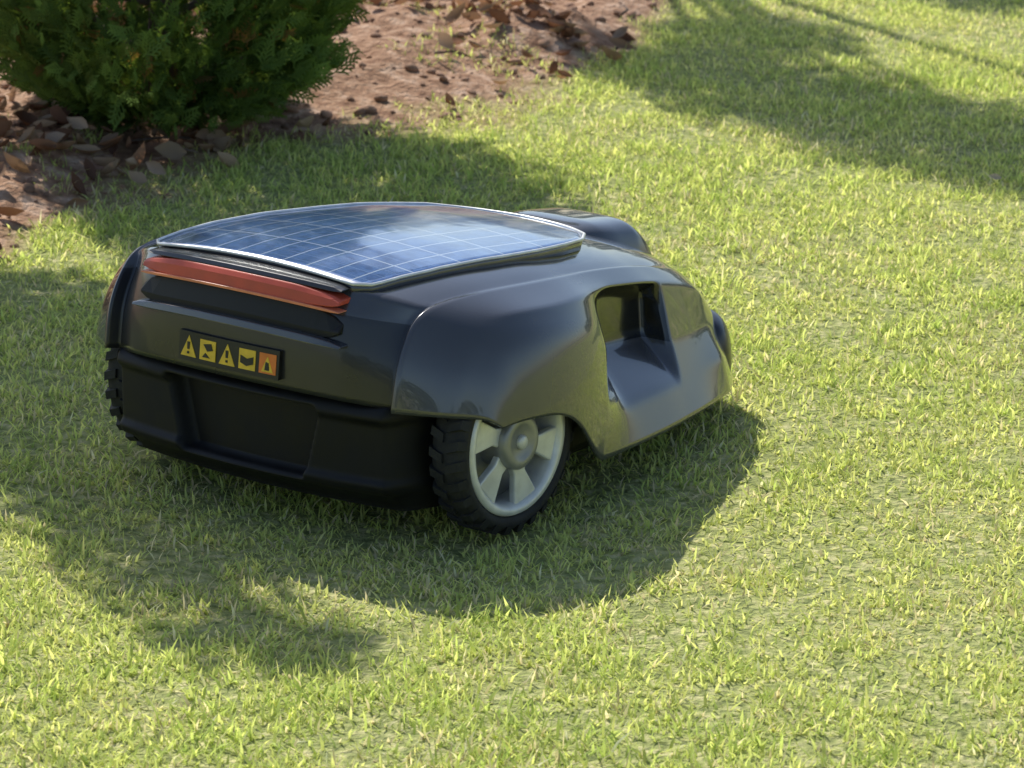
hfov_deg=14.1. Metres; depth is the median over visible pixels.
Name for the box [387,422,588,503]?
chassis
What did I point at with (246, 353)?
label icon
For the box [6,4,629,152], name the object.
twigs
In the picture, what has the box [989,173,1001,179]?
fallen leaves
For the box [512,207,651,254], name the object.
control hatch
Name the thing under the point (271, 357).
label icon
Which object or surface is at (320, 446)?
bumper
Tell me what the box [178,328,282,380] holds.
label plate
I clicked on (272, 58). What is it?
thuja shrub
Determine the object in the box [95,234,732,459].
body shell
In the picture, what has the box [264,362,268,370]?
label glyph
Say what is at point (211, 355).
label icon
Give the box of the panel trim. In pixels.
[156,202,585,286]
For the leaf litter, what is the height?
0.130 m
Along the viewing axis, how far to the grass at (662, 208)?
4.74 m
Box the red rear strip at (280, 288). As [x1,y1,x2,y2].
[143,255,350,306]
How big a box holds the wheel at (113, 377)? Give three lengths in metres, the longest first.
0.208 x 0.208 x 0.054 m
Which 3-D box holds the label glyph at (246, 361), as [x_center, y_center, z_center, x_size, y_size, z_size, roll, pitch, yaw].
[-0.286,-0.025,4.464,0.018,0.011,0.003,13,21,37]
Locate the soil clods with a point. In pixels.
(27, 186)
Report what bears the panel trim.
attached to the solar panel
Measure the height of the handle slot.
0.034 m
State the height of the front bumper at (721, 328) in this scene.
0.085 m
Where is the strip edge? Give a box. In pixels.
[141,268,345,313]
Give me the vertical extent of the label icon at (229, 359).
0.023 m
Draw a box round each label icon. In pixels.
[181,335,195,357]
[199,339,215,361]
[219,344,234,366]
[238,348,255,370]
[259,352,276,375]
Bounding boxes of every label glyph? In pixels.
[204,344,212,351]
[240,355,253,365]
[261,357,272,372]
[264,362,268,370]
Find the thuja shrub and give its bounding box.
[0,0,370,140]
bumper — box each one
[117,347,439,510]
[710,309,731,370]
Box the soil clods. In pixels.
[0,0,656,260]
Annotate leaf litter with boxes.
[0,0,635,250]
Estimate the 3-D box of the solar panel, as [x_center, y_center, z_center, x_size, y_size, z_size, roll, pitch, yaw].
[-0.133,-0.162,4.676,0.330,0.063,0.478,12,20,36]
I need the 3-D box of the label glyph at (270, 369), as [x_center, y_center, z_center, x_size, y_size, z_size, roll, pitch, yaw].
[-0.263,-0.021,4.447,0.016,0.017,0.003,12,20,36]
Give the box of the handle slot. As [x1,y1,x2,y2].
[141,276,343,337]
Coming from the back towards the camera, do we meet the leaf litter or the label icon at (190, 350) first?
the leaf litter
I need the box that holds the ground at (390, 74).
[0,0,1023,767]
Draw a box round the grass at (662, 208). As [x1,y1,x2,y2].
[0,0,1023,767]
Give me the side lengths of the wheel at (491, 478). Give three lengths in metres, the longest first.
0.208 x 0.208 x 0.054 m
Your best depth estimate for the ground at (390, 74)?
4.65 m
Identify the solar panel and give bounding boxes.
[159,204,582,291]
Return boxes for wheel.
[104,348,144,447]
[429,415,573,534]
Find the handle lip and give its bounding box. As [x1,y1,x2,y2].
[132,298,347,349]
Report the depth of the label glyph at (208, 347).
4.50 m
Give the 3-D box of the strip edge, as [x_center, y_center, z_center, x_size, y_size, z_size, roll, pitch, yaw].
[-0.294,-0.104,4.481,0.286,0.008,0.030,12,20,36]
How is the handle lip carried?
attached to the body shell
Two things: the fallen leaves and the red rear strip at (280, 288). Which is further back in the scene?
the fallen leaves

